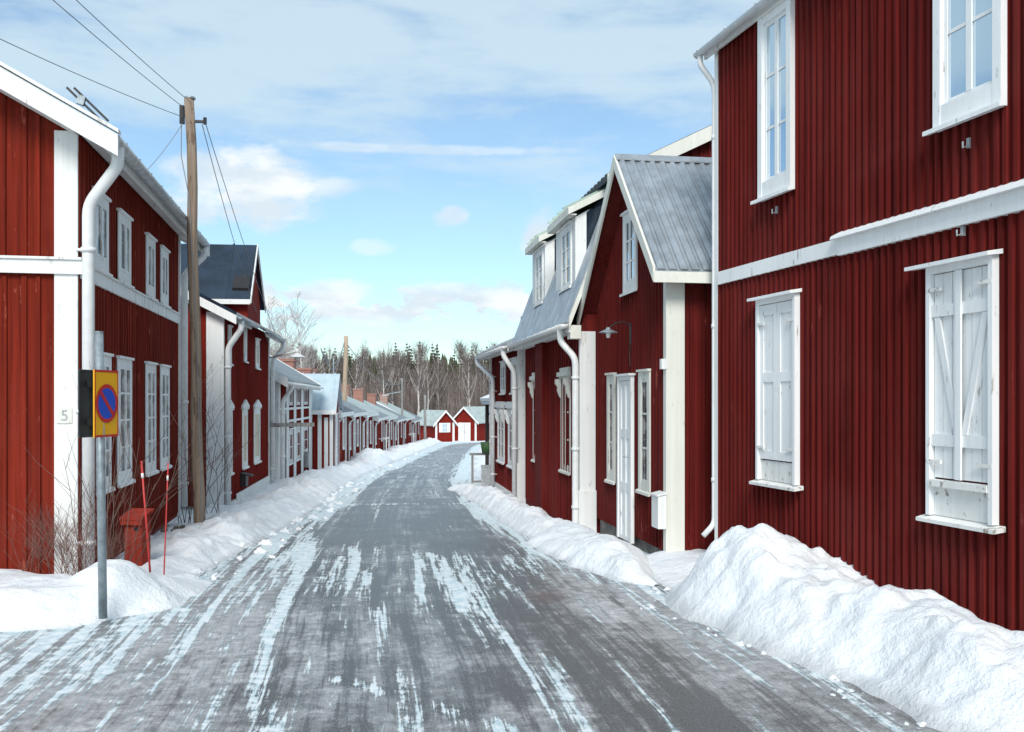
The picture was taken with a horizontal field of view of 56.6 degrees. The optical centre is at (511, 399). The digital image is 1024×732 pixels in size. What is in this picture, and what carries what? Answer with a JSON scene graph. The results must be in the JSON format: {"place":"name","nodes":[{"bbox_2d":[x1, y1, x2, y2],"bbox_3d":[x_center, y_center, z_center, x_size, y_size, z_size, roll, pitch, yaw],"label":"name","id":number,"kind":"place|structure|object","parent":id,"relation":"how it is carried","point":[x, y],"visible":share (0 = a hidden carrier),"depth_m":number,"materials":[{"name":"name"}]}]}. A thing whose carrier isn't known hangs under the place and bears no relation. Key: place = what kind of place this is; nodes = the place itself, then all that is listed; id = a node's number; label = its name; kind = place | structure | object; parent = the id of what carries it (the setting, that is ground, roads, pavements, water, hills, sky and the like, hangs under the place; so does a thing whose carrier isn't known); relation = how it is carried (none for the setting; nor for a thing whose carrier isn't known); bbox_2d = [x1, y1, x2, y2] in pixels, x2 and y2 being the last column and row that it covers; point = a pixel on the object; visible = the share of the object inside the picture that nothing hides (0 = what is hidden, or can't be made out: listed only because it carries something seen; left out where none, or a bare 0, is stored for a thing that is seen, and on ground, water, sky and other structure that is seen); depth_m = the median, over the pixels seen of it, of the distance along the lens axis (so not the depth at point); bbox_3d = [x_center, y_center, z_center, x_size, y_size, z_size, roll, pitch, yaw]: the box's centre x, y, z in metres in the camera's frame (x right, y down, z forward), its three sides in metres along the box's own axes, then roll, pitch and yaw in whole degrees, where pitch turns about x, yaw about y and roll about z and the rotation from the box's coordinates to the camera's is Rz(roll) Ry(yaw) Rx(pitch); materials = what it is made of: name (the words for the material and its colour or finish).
{"place":"outdoors","nodes":[
{"label":"outdoors","id":0,"kind":"place"},
{"bbox_2d":[0,0,759,365],"label":"sky","id":1,"kind":"structure","parent":0,"point":[394,166],"materials":[{"name":"blue"}]},
{"bbox_2d":[442,441,484,442],"bbox_3d":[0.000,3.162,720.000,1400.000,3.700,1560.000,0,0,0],"label":"ground","id":2,"kind":"structure","parent":0,"point":[465,441],"depth_m":103.36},
{"bbox_2d":[0,61,209,574],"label":"wooden house","id":3,"kind":"structure","parent":2,"relation":"on","point":[93,225],"depth_m":8.16,"materials":[{"name":"wood"}]},
{"bbox_2d":[66,86,108,121],"bbox_3d":[-4.312,-2.959,9.653,0.407,0.418,0.057,0,0,-10],"label":"roof ladder","id":4,"kind":"object","parent":3,"relation":"attached to","point":[82,99],"visible":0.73,"depth_m":9.63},
{"bbox_2d":[92,186,112,277],"bbox_3d":[-3.818,-1.552,8.838,0.052,0.748,0.660,0,0,-10],"label":"window","id":5,"kind":"structure","parent":3,"relation":"in","point":[102,208],"depth_m":8.85,"materials":[{"name":"white glass"}]},
{"bbox_2d":[96,352,115,495],"bbox_3d":[-3.836,0.218,8.949,0.052,1.328,0.637,0,0,-10],"label":"window","id":6,"kind":"structure","parent":3,"relation":"in","point":[107,356],"depth_m":9.09,"materials":[{"name":"white glass"}]},
{"bbox_2d":[116,208,134,289],"bbox_3d":[-3.992,-1.552,9.812,0.052,0.748,0.657,0,0,-10],"label":"window","id":7,"kind":"structure","parent":3,"relation":"in","point":[124,219],"depth_m":9.79,"materials":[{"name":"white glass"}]},
{"bbox_2d":[116,355,135,487],"bbox_3d":[-3.993,0.218,9.817,0.052,1.328,0.736,0,0,-10],"label":"window","id":8,"kind":"structure","parent":3,"relation":"in","point":[124,364],"depth_m":9.79,"materials":[{"name":"clear glass"}]},
{"bbox_2d":[144,361,158,476],"bbox_3d":[-4.238,0.218,11.175,0.052,1.328,0.686,0,0,-10],"label":"window","id":9,"kind":"structure","parent":3,"relation":"in","point":[150,377],"depth_m":11.15,"materials":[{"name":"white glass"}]},
{"bbox_2d":[145,232,158,301],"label":"window","id":10,"kind":"structure","parent":3,"relation":"in","point":[151,241],"depth_m":11.14,"materials":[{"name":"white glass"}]},
{"bbox_2d":[160,245,170,308],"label":"window","id":11,"kind":"structure","parent":3,"relation":"in","point":[164,252],"depth_m":12.02,"materials":[{"name":"white glass"}]},
{"bbox_2d":[159,364,171,470],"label":"window","id":12,"kind":"structure","parent":3,"relation":"in","point":[164,369],"depth_m":12.04,"materials":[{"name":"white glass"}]},
{"bbox_2d":[179,96,206,522],"bbox_3d":[-3.859,-0.943,11.492,0.317,5.441,0.177,0,0,0],"label":"utility pole","id":13,"kind":"object","parent":2,"relation":"on","point":[187,113],"visible":0.95,"depth_m":11.45,"materials":[{"name":"brown wood"}]},
{"bbox_2d":[0,39,181,116],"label":"overhead wire","id":14,"kind":"object","parent":13,"relation":"attached to","point":[83,76],"visible":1,"depth_m":9.54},
{"bbox_2d":[53,0,182,106],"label":"overhead wire","id":15,"kind":"object","parent":13,"relation":"attached to","point":[112,50],"visible":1,"depth_m":9.03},
{"bbox_2d":[76,0,190,102],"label":"overhead wire","id":16,"kind":"object","parent":13,"relation":"attached to","point":[127,47],"visible":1,"depth_m":9.05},
{"bbox_2d":[202,124,267,340],"bbox_3d":[-4.654,-2.322,16.596,0.009,2.053,10.312,0,0,-10],"label":"overhead wire","id":17,"kind":"object","parent":13,"relation":"attached to","point":[226,215],"visible":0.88,"depth_m":13.78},
{"bbox_2d":[206,125,274,331],"bbox_3d":[-4.539,-2.397,16.596,0.009,2.003,10.284,0,0,-9],"label":"overhead wire","id":18,"kind":"object","parent":13,"relation":"attached to","point":[235,217],"visible":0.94,"depth_m":14.16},
{"bbox_2d":[181,244,285,508],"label":"wooden house","id":19,"kind":"structure","parent":2,"relation":"on","point":[235,344],"depth_m":17.63,"materials":[{"name":"wood"}]},
{"bbox_2d":[231,400,234,475],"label":"window","id":20,"kind":"structure","parent":19,"relation":"in","point":[232,405],"depth_m":16.76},
{"bbox_2d":[241,399,249,469],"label":"window","id":21,"kind":"structure","parent":19,"relation":"in","point":[245,405],"depth_m":18.25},
{"bbox_2d":[243,326,248,362],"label":"window","id":22,"kind":"structure","parent":19,"relation":"in","point":[245,328],"depth_m":18.18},
{"bbox_2d":[240,472,253,486],"bbox_3d":[-4.984,1.490,17.875,0.200,0.260,0.340,0,0,-7],"label":"wall box","id":23,"kind":"object","parent":19,"relation":"attached to","point":[244,479],"visible":1,"depth_m":17.72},
{"bbox_2d":[253,400,261,464],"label":"window","id":24,"kind":"structure","parent":19,"relation":"in","point":[257,405],"depth_m":19.73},
{"bbox_2d":[255,337,260,369],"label":"window","id":25,"kind":"structure","parent":19,"relation":"in","point":[257,341],"depth_m":19.80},
{"bbox_2d":[269,349,304,359],"bbox_3d":[-5.125,-1.008,21.194,1.189,0.250,0.344,0,0,28],"label":"street lamp","id":26,"kind":"object","parent":19,"relation":"attached to","point":[296,356],"visible":0.97,"depth_m":20.99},
{"bbox_2d":[258,296,313,364],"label":"birch tree","id":27,"kind":"object","parent":2,"relation":"on","point":[271,316],"visible":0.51,"depth_m":62.02,"materials":[{"name":"grey plant"}]},
{"bbox_2d":[265,301,318,367],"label":"birch tree","id":28,"kind":"object","parent":2,"relation":"on","point":[284,322],"visible":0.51,"depth_m":63.82,"materials":[{"name":"grey plant"}]},
{"bbox_2d":[270,355,323,478],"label":"wooden cottage","id":29,"kind":"structure","parent":2,"relation":"on","point":[294,388],"depth_m":24.77,"materials":[{"name":"white wood"}]},
{"bbox_2d":[269,423,313,426],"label":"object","id":30,"kind":"object","parent":29,"relation":"attached to","point":[291,424],"visible":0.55,"depth_m":21.72,"materials":[{"name":"grey wood"}]},
{"bbox_2d":[289,428,293,465],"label":"window","id":31,"kind":"structure","parent":29,"relation":"in","point":[290,429],"depth_m":24.42,"materials":[{"name":"white glass"}]},
{"bbox_2d":[296,427,300,461],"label":"window","id":32,"kind":"structure","parent":29,"relation":"in","point":[298,458],"depth_m":25.98,"materials":[{"name":"white glass"}]},
{"bbox_2d":[272,291,340,373],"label":"birch tree","id":33,"kind":"object","parent":2,"relation":"on","point":[298,332],"visible":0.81,"depth_m":57.90,"materials":[{"name":"grey plant"}]},
{"bbox_2d":[278,359,353,461],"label":"row cottage","id":34,"kind":"structure","parent":2,"relation":"on","point":[345,412],"depth_m":35.74,"materials":[{"name":"wood"}]},
{"bbox_2d":[302,373,342,469],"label":"gabled cottage","id":35,"kind":"structure","parent":2,"relation":"on","point":[327,405],"depth_m":29.89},
{"bbox_2d":[324,417,327,467],"bbox_3d":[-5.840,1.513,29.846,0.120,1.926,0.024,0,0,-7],"label":"door","id":36,"kind":"structure","parent":35,"relation":"in","point":[325,419],"depth_m":29.83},
{"bbox_2d":[315,345,339,373],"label":"birch tree","id":37,"kind":"object","parent":2,"relation":"on","point":[329,351],"visible":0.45,"depth_m":148.55,"materials":[{"name":"grey plant"}]},
{"bbox_2d":[296,368,366,460],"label":"row cottage","id":38,"kind":"structure","parent":2,"relation":"on","point":[353,435],"depth_m":40.22,"materials":[{"name":"wood"}]},
{"bbox_2d":[342,336,347,400],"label":"utility pole","id":39,"kind":"object","parent":2,"relation":"on","point":[344,387],"visible":0.49,"depth_m":43.91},
{"bbox_2d":[266,438,441,489],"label":"snow bank","id":40,"kind":"structure","parent":2,"relation":"on","point":[363,462],"depth_m":32.20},
{"bbox_2d":[348,346,366,396],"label":"birch tree","id":41,"kind":"object","parent":2,"relation":"on","point":[357,374],"visible":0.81,"depth_m":136.82,"materials":[{"name":"grey plant"}]},
{"bbox_2d":[347,396,378,449],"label":"row cottage","id":42,"kind":"structure","parent":2,"relation":"on","point":[367,431],"depth_m":46.94,"materials":[{"name":"wood"}]},
{"bbox_2d":[352,336,374,387],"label":"birch tree","id":43,"kind":"object","parent":2,"relation":"on","point":[364,378],"visible":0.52,"depth_m":158.03,"materials":[{"name":"grey plant"}]},
{"bbox_2d":[341,385,388,450],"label":"row cottage","id":44,"kind":"structure","parent":2,"relation":"on","point":[378,431],"depth_m":53.49,"materials":[{"name":"wood"}]},
{"bbox_2d":[352,388,397,449],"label":"row cottage","id":45,"kind":"structure","parent":2,"relation":"on","point":[358,394],"depth_m":61.07,"materials":[{"name":"wood"}]},
{"bbox_2d":[273,352,488,392],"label":"forest","id":46,"kind":"object","parent":2,"relation":"on","point":[443,358],"depth_m":230.01,"materials":[{"name":"plant"}]},
{"bbox_2d":[370,366,391,400],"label":"birch tree","id":47,"kind":"object","parent":2,"relation":"on","point":[379,384],"visible":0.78,"depth_m":134.61,"materials":[{"name":"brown plant"}]},
{"bbox_2d":[368,352,394,395],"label":"birch tree","id":48,"kind":"object","parent":2,"relation":"on","point":[381,366],"visible":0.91,"depth_m":133.79,"materials":[{"name":"grey plant"}]},
{"bbox_2d":[375,354,397,393],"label":"birch tree","id":49,"kind":"object","parent":2,"relation":"on","point":[384,358],"visible":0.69,"depth_m":135.93,"materials":[{"name":"grey plant"}]},
{"bbox_2d":[367,394,406,445],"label":"row cottage","id":50,"kind":"structure","parent":2,"relation":"on","point":[398,428],"depth_m":69.40,"materials":[{"name":"wood"}]},
{"bbox_2d":[376,349,401,404],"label":"birch tree","id":51,"kind":"object","parent":2,"relation":"on","point":[390,362],"visible":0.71,"depth_m":138.14,"materials":[{"name":"grey plant"}]},
{"bbox_2d":[376,394,414,443],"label":"row cottage","id":52,"kind":"structure","parent":2,"relation":"on","point":[407,428],"depth_m":78.48,"materials":[{"name":"wood"}]},
{"bbox_2d":[391,351,412,406],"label":"birch tree","id":53,"kind":"object","parent":2,"relation":"on","point":[399,370],"visible":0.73,"depth_m":146.32,"materials":[{"name":"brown plant"}]},
{"bbox_2d":[393,350,413,405],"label":"birch tree","id":54,"kind":"object","parent":2,"relation":"on","point":[406,362],"visible":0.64,"depth_m":147.91,"materials":[{"name":"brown plant"}]},
{"bbox_2d":[330,368,488,417],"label":"thicket","id":55,"kind":"object","parent":2,"relation":"on","point":[410,403],"visible":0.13,"depth_m":143.21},
{"bbox_2d":[398,407,422,441],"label":"row cottage","id":56,"kind":"structure","parent":2,"relation":"on","point":[416,425],"depth_m":90.33,"materials":[{"name":"wood"}]},
{"bbox_2d":[403,345,428,413],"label":"birch tree","id":57,"kind":"object","parent":2,"relation":"on","point":[419,377],"visible":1,"depth_m":132.75,"materials":[{"name":"grey plant"}]},
{"bbox_2d":[413,340,435,394],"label":"birch tree","id":58,"kind":"object","parent":2,"relation":"on","point":[422,349],"visible":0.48,"depth_m":147.15,"materials":[{"name":"grey plant"}]},
{"bbox_2d":[421,358,439,409],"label":"birch tree","id":59,"kind":"object","parent":2,"relation":"on","point":[427,378],"visible":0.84,"depth_m":137.15,"materials":[{"name":"grey plant"}]},
{"bbox_2d":[423,350,450,404],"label":"birch tree","id":60,"kind":"object","parent":2,"relation":"on","point":[440,375],"visible":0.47,"depth_m":145.56,"materials":[{"name":"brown plant"}]},
{"bbox_2d":[417,410,458,441],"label":"end cottage","id":61,"kind":"structure","parent":2,"relation":"on","point":[440,424],"depth_m":101.19,"materials":[{"name":"red wood"}]},
{"bbox_2d":[430,354,450,409],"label":"birch tree","id":62,"kind":"object","parent":2,"relation":"on","point":[437,376],"visible":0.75,"depth_m":142.35,"materials":[{"name":"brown plant"}]},
{"bbox_2d":[440,363,458,412],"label":"birch tree","id":63,"kind":"object","parent":2,"relation":"on","point":[452,375],"visible":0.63,"depth_m":147.18,"materials":[{"name":"brown plant"}]},
{"bbox_2d":[446,337,466,386],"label":"birch tree","id":64,"kind":"object","parent":2,"relation":"on","point":[450,362],"visible":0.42,"depth_m":164.90,"materials":[{"name":"grey plant"}]},
{"bbox_2d":[452,341,477,405],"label":"birch tree","id":65,"kind":"object","parent":2,"relation":"on","point":[460,352],"visible":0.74,"depth_m":148.19,"materials":[{"name":"grey plant"}]},
{"bbox_2d":[457,359,475,406],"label":"birch tree","id":66,"kind":"object","parent":2,"relation":"on","point":[467,379],"visible":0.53,"depth_m":141.04,"materials":[{"name":"grey plant"}]},
{"bbox_2d":[453,406,484,440],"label":"end cottage","id":67,"kind":"structure","parent":2,"relation":"on","point":[470,421],"depth_m":107.06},
{"bbox_2d":[458,423,470,440],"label":"door","id":68,"kind":"structure","parent":67,"relation":"in","point":[464,429],"depth_m":106.95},
{"bbox_2d":[462,350,480,406],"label":"birch tree","id":69,"kind":"object","parent":2,"relation":"on","point":[468,358],"visible":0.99,"depth_m":134.64,"materials":[{"name":"grey plant"}]},
{"bbox_2d":[480,394,488,464],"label":"shed","id":70,"kind":"structure","parent":2,"relation":"on","point":[485,400],"depth_m":27.11,"materials":[{"name":"brown wood"}]},
{"bbox_2d":[474,316,525,502],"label":"wooden house","id":71,"kind":"structure","parent":2,"relation":"on","point":[505,373],"depth_m":18.12,"materials":[{"name":"wood"}]},
{"bbox_2d":[493,401,504,464],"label":"window","id":72,"kind":"structure","parent":71,"relation":"in","point":[499,409],"depth_m":19.10,"materials":[{"name":"white wood"}]},
{"bbox_2d":[499,360,505,394],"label":"window","id":73,"kind":"structure","parent":71,"relation":"in","point":[502,364],"depth_m":18.82,"materials":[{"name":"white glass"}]},
{"bbox_2d":[503,402,511,468],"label":"window","id":74,"kind":"structure","parent":71,"relation":"in","point":[508,413],"depth_m":17.92,"materials":[{"name":"white wood"}]},
{"bbox_2d":[508,125,711,532],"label":"mansard house","id":75,"kind":"structure","parent":2,"relation":"on","point":[555,342],"depth_m":13.09,"materials":[{"name":"wood"}]},
{"bbox_2d":[528,372,534,462],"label":"window","id":76,"kind":"structure","parent":75,"relation":"in","point":[530,384],"depth_m":15.72,"materials":[{"name":"white wood"}]},
{"bbox_2d":[533,246,543,307],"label":"window","id":77,"kind":"structure","parent":75,"relation":"in","point":[539,253],"depth_m":15.14,"materials":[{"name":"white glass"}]},
{"bbox_2d":[555,367,570,475],"bbox_3d":[0.711,0.286,13.173,0.117,1.472,0.746,0,0,-9],"label":"window","id":78,"kind":"structure","parent":75,"relation":"in","point":[566,371],"depth_m":13.03,"materials":[{"name":"white wood"}]},
{"bbox_2d":[558,221,571,293],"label":"window","id":79,"kind":"structure","parent":75,"relation":"in","point":[566,230],"depth_m":13.05,"materials":[{"name":"white glass"}]},
{"bbox_2d":[576,153,714,553],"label":"gabled house","id":80,"kind":"structure","parent":2,"relation":"on","point":[649,274],"depth_m":9.94,"materials":[{"name":"wood"}]},
{"bbox_2d":[604,372,616,484],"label":"window","id":81,"kind":"structure","parent":80,"relation":"in","point":[611,381],"depth_m":11.40,"materials":[{"name":"white glass"}]},
{"bbox_2d":[599,321,631,365],"bbox_3d":[1.150,-0.627,10.550,0.375,0.508,0.210,0,0,-9],"label":"wall lamp","id":82,"kind":"object","parent":80,"relation":"attached to","point":[608,331],"visible":1,"depth_m":10.56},
{"bbox_2d":[619,209,637,296],"bbox_3d":[1.310,-1.652,10.604,0.060,0.948,0.605,0,0,-9],"label":"window","id":83,"kind":"structure","parent":80,"relation":"in","point":[629,286],"depth_m":10.59,"materials":[{"name":"white glass"}]},
{"bbox_2d":[635,369,650,496],"bbox_3d":[1.399,0.338,10.061,0.054,1.328,0.484,0,0,-9],"label":"window","id":84,"kind":"structure","parent":80,"relation":"in","point":[644,375],"depth_m":10.08,"materials":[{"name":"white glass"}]},
{"bbox_2d":[650,490,666,528],"bbox_3d":[1.454,1.090,9.438,0.105,0.360,0.240,0,0,-9],"label":"mailbox","id":85,"kind":"object","parent":80,"relation":"attached to","point":[659,509],"visible":1,"depth_m":9.34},
{"bbox_2d":[693,0,1023,630],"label":"wooden house","id":86,"kind":"structure","parent":2,"relation":"on","point":[867,325],"depth_m":6.64,"materials":[{"name":"wood"}]},
{"bbox_2d":[750,0,794,204],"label":"window","id":87,"kind":"structure","parent":86,"relation":"in","point":[776,29],"depth_m":7.89,"materials":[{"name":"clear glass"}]},
{"bbox_2d":[922,0,1006,136],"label":"window","id":88,"kind":"structure","parent":86,"relation":"in","point":[970,36],"depth_m":5.75,"materials":[{"name":"clear glass"}]},
{"bbox_2d":[0,442,941,731],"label":"road","id":89,"kind":"structure","parent":0,"point":[412,594],"depth_m":6.00,"materials":[{"name":"asphalt"}]},
{"bbox_2d":[1,481,116,573],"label":"bare bush","id":90,"kind":"object","parent":89,"relation":"on","point":[53,529],"visible":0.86,"depth_m":7.93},
{"bbox_2d":[22,362,147,569],"bbox_3d":[-3.447,0.556,7.887,0.694,2.029,0.893,0,0,17],"label":"bare bush","id":91,"kind":"object","parent":89,"relation":"on","point":[112,487],"visible":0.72,"depth_m":7.87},
{"bbox_2d":[60,371,224,564],"bbox_3d":[-3.088,0.661,7.936,1.369,1.822,1.027,0,0,32],"label":"bare bush","id":92,"kind":"object","parent":89,"relation":"on","point":[166,494],"visible":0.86,"depth_m":7.98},
{"bbox_2d":[116,478,338,576],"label":"snow bank","id":93,"kind":"structure","parent":89,"relation":"on","point":[218,537],"depth_m":11.26,"materials":[{"name":"snow"}]},
{"bbox_2d":[119,508,153,565],"bbox_3d":[-3.431,1.319,8.690,0.220,0.635,0.220,0,0,8],"label":"trash bin","id":94,"kind":"object","parent":93,"relation":"on","point":[132,521],"visible":0.71,"depth_m":8.62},
{"bbox_2d":[140,461,150,571],"bbox_3d":[-3.215,1.071,8.351,0.102,1.071,0.024,0,0,0],"label":"snow stake","id":95,"kind":"object","parent":93,"relation":"on","point":[146,525],"visible":0.87,"depth_m":8.34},
{"bbox_2d":[163,463,168,574],"bbox_3d":[-2.952,1.069,8.100,0.051,1.065,0.015,0,0,0],"label":"snow stake","id":96,"kind":"object","parent":93,"relation":"on","point":[166,520],"visible":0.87,"depth_m":8.10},
{"bbox_2d":[189,422,241,513],"bbox_3d":[-4.689,0.922,14.484,1.392,1.696,1.130,0,0,0],"label":"bare bush","id":97,"kind":"object","parent":93,"relation":"on","point":[222,451],"visible":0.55,"depth_m":14.51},
{"bbox_2d":[175,359,258,522],"bbox_3d":[-4.368,0.473,13.377,1.706,2.509,1.207,0,0,0],"label":"bare bush","id":98,"kind":"object","parent":93,"relation":"on","point":[189,460],"visible":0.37,"depth_m":13.29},
{"bbox_2d":[184,453,416,579],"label":"snow chunks","id":99,"kind":"object","parent":89,"relation":"on","point":[258,550],"visible":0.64,"depth_m":12.32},
{"bbox_2d":[469,446,484,485],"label":"snow bank","id":100,"kind":"structure","parent":89,"relation":"on","point":[479,461],"depth_m":36.30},
{"bbox_2d":[447,483,658,585],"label":"snow bank","id":101,"kind":"structure","parent":89,"relation":"on","point":[583,547],"depth_m":10.16,"materials":[{"name":"snow"}]},
{"bbox_2d":[469,453,488,483],"bbox_3d":[-0.663,1.612,21.260,0.573,0.855,0.090,0,0,-12],"label":"rail rack","id":102,"kind":"object","parent":101,"relation":"on","point":[472,467],"visible":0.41,"depth_m":21.18,"materials":[{"name":"grey wood"}]},
{"bbox_2d":[481,465,493,486],"bbox_3d":[-0.523,1.675,20.299,0.280,0.560,0.222,0,0,0],"label":"electrical cabinet","id":103,"kind":"object","parent":101,"relation":"on","point":[485,475],"visible":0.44,"depth_m":20.19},
{"bbox_2d":[646,549,705,588],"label":"snow bank","id":104,"kind":"structure","parent":89,"relation":"on","point":[670,570],"depth_m":8.78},
{"bbox_2d":[640,587,925,731],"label":"snow chunks","id":105,"kind":"object","parent":89,"relation":"on","point":[919,724],"visible":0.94,"depth_m":5.46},
{"bbox_2d":[663,523,1023,731],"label":"snow bank","id":106,"kind":"structure","parent":89,"relation":"on","point":[930,658],"depth_m":5.68,"materials":[{"name":"snow"}]},
{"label":"side road","id":107,"kind":"structure","parent":0,"visible":0},
{"bbox_2d":[0,559,211,631],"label":"snow bank","id":108,"kind":"structure","parent":107,"relation":"on","point":[30,601],"depth_m":7.10,"materials":[{"name":"snow"}]},
{"bbox_2d":[39,489,148,575],"bbox_3d":[-3.422,1.145,7.785,0.892,0.854,0.804,0,0,0],"label":"bare bush","id":109,"kind":"object","parent":108,"relation":"on","point":[82,549],"visible":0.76,"depth_m":7.80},
{"bbox_2d":[78,331,117,618],"bbox_3d":[-2.927,0.531,6.758,0.105,2.038,0.354,0,0,10],"label":"no parking sign","id":110,"kind":"object","parent":108,"relation":"on","point":[98,402],"visible":1,"depth_m":6.72,"materials":[{"name":"metal"}]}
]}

